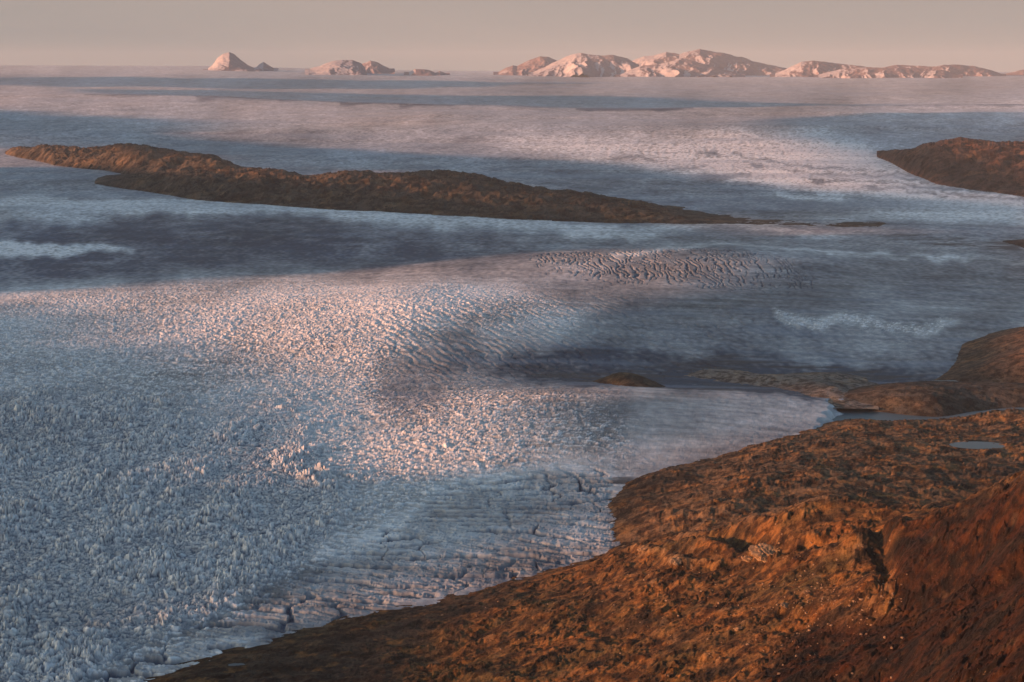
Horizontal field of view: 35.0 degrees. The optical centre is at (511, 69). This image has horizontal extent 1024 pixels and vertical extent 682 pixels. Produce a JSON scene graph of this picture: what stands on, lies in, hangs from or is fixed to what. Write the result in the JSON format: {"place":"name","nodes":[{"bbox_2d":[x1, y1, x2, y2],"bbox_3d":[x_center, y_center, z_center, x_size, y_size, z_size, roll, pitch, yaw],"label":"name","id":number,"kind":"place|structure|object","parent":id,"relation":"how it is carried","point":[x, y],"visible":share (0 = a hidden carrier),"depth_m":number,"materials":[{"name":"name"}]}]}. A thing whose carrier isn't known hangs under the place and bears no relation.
{"place":"outdoors","nodes":[
{"label":"outdoors","id":0,"kind":"place"},
{"bbox_2d":[5,143,247,174],"bbox_3d":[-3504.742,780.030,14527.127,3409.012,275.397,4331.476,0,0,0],"label":"hill","id":1,"kind":"structure","parent":0,"point":[126,158],"depth_m":13750.85,"materials":[{"name":"stone"}]},
{"bbox_2d":[203,52,258,71],"bbox_3d":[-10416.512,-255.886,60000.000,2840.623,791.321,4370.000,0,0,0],"label":"mountain","id":2,"kind":"structure","parent":0,"point":[228,61],"depth_m":59404.38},
{"bbox_2d":[228,663,244,665],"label":"water","id":3,"kind":"structure","parent":0,"point":[234,664],"depth_m":2696.94,"materials":[{"name":"grey liquid"}]},
{"bbox_2d":[256,62,277,70],"bbox_3d":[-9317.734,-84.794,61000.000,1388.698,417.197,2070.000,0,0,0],"label":"mountain","id":4,"kind":"structure","parent":0,"point":[262,66],"depth_m":60757.52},
{"bbox_2d":[305,60,371,74],"bbox_3d":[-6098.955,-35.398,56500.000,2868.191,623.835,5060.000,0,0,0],"label":"mountain","id":5,"kind":"structure","parent":0,"point":[344,67],"depth_m":55492.94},
{"bbox_2d":[362,61,394,73],"bbox_3d":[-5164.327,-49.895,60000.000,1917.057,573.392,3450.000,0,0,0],"label":"mountain","id":6,"kind":"structure","parent":0,"point":[373,67],"depth_m":59321.74,"materials":[{"name":"white snow"}]},
{"bbox_2d":[404,69,439,75],"bbox_3d":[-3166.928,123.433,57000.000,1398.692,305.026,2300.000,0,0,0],"label":"mountain","id":7,"kind":"structure","parent":0,"point":[419,72],"depth_m":56628.39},
{"bbox_2d":[436,71,449,74],"bbox_3d":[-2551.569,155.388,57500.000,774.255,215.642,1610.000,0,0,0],"label":"mountain","id":8,"kind":"structure","parent":0,"point":[441,73],"depth_m":57369.02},
{"bbox_2d":[94,167,885,226],"bbox_3d":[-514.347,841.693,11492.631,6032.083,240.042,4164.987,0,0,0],"label":"hill","id":9,"kind":"structure","parent":0,"point":[447,193],"depth_m":10834.08,"materials":[{"name":"brown stone"}]},
{"bbox_2d":[0,65,1023,681],"bbox_3d":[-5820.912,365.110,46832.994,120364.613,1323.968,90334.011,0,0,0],"label":"glacier","id":10,"kind":"object","parent":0,"point":[226,425],"visible":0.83,"depth_m":6307.17,"materials":[{"name":"white ice"}]},
{"bbox_2d":[684,368,878,409],"bbox_3d":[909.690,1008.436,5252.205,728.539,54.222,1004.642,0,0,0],"label":"moraine","id":11,"kind":"structure","parent":10,"relation":"on","point":[834,387],"depth_m":5223.24,"materials":[{"name":"brown stone"}]},
{"bbox_2d":[1003,239,1023,247],"bbox_3d":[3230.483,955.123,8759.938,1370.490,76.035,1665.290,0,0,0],"label":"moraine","id":12,"kind":"structure","parent":10,"relation":"on","point":[1020,243],"depth_m":8863.95,"materials":[{"name":"brown stone"}]},
{"bbox_2d":[0,0,1023,71],"label":"sky","id":13,"kind":"structure","parent":0,"point":[432,35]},
{"bbox_2d":[493,56,583,75],"bbox_3d":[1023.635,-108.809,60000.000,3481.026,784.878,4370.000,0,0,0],"label":"mountain","id":14,"kind":"structure","parent":0,"point":[533,65],"depth_m":59399.05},
{"bbox_2d":[528,53,638,76],"bbox_3d":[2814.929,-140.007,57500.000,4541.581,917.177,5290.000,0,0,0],"label":"mountain","id":15,"kind":"structure","parent":0,"point":[589,65],"depth_m":56377.90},
{"bbox_2d":[146,408,1023,681],"bbox_3d":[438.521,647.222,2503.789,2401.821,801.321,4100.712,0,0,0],"label":"hill","id":16,"kind":"structure","parent":0,"point":[935,507],"depth_m":2662.02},
{"bbox_2d":[637,547,646,551],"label":"rock outcrop","id":17,"kind":"object","parent":16,"relation":"on","point":[641,549],"visible":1,"depth_m":3048.51,"materials":[{"name":"beige stone"}]},
{"bbox_2d":[669,557,681,565],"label":"rock outcrop","id":18,"kind":"object","parent":16,"relation":"on","point":[677,561],"visible":1,"depth_m":2832.46,"materials":[{"name":"grey stone"}]},
{"bbox_2d":[741,555,751,561],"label":"rock outcrop","id":19,"kind":"object","parent":16,"relation":"on","point":[746,558],"visible":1,"depth_m":2740.60,"materials":[{"name":"beige stone"}]},
{"bbox_2d":[748,543,774,562],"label":"rock outcrop","id":20,"kind":"object","parent":16,"relation":"on","point":[761,551],"visible":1,"depth_m":2711.67,"materials":[{"name":"grey stone"}]},
{"bbox_2d":[780,602,787,608],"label":"rock outcrop","id":21,"kind":"object","parent":16,"relation":"on","point":[784,605],"visible":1,"depth_m":2408.28,"materials":[{"name":"grey stone"}]},
{"bbox_2d":[593,372,665,386],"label":"hill","id":22,"kind":"structure","parent":0,"point":[626,379],"depth_m":5070.32,"materials":[{"name":"brown stone"}]},
{"bbox_2d":[615,59,744,76],"bbox_3d":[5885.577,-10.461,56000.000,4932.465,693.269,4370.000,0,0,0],"label":"mountain","id":23,"kind":"structure","parent":0,"point":[681,68],"depth_m":55121.51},
{"bbox_2d":[633,49,786,75],"bbox_3d":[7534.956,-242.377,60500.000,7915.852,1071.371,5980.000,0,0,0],"label":"mountain","id":24,"kind":"structure","parent":0,"point":[740,65],"depth_m":59565.70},
{"bbox_2d":[770,61,872,76],"bbox_3d":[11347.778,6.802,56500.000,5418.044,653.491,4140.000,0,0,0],"label":"mountain","id":25,"kind":"structure","parent":0,"point":[806,69],"depth_m":55953.14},
{"bbox_2d":[813,67,962,77],"bbox_3d":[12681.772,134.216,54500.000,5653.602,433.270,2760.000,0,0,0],"label":"mountain","id":26,"kind":"structure","parent":0,"point":[869,72],"depth_m":53997.99,"materials":[{"name":"white snow"}]},
{"bbox_2d":[832,407,1023,420],"bbox_3d":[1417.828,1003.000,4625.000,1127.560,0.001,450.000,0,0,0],"label":"water","id":27,"kind":"structure","parent":0,"point":[859,413],"depth_m":4711.14,"materials":[{"name":"grey liquid"}]},
{"bbox_2d":[844,381,1023,416],"bbox_3d":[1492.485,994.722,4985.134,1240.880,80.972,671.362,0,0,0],"label":"hill","id":28,"kind":"structure","parent":0,"point":[933,398],"depth_m":4840.66,"materials":[{"name":"brown stone"}]},
{"bbox_2d":[882,65,1005,75],"bbox_3d":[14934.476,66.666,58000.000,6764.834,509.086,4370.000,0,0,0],"label":"mountain","id":29,"kind":"structure","parent":0,"point":[965,70],"depth_m":57454.00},
{"bbox_2d":[877,137,1023,196],"bbox_3d":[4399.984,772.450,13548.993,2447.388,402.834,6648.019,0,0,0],"label":"hill","id":30,"kind":"structure","parent":0,"point":[978,164],"depth_m":13146.08,"materials":[{"name":"brown stone"}]},
{"bbox_2d":[949,441,1004,448],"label":"water","id":31,"kind":"structure","parent":0,"point":[977,445],"depth_m":3988.93,"materials":[{"name":"grey liquid"}]},
{"bbox_2d":[935,326,1023,382],"bbox_3d":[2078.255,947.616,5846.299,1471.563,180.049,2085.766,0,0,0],"label":"hill","id":32,"kind":"structure","parent":0,"point":[998,356],"depth_m":5452.21,"materials":[{"name":"brown stone"}]},
{"bbox_2d":[1006,70,1023,74],"bbox_3d":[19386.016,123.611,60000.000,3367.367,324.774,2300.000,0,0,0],"label":"mountain","id":33,"kind":"structure","parent":0,"point":[1019,72],"depth_m":59670.04,"materials":[{"name":"white snow"}]}
]}

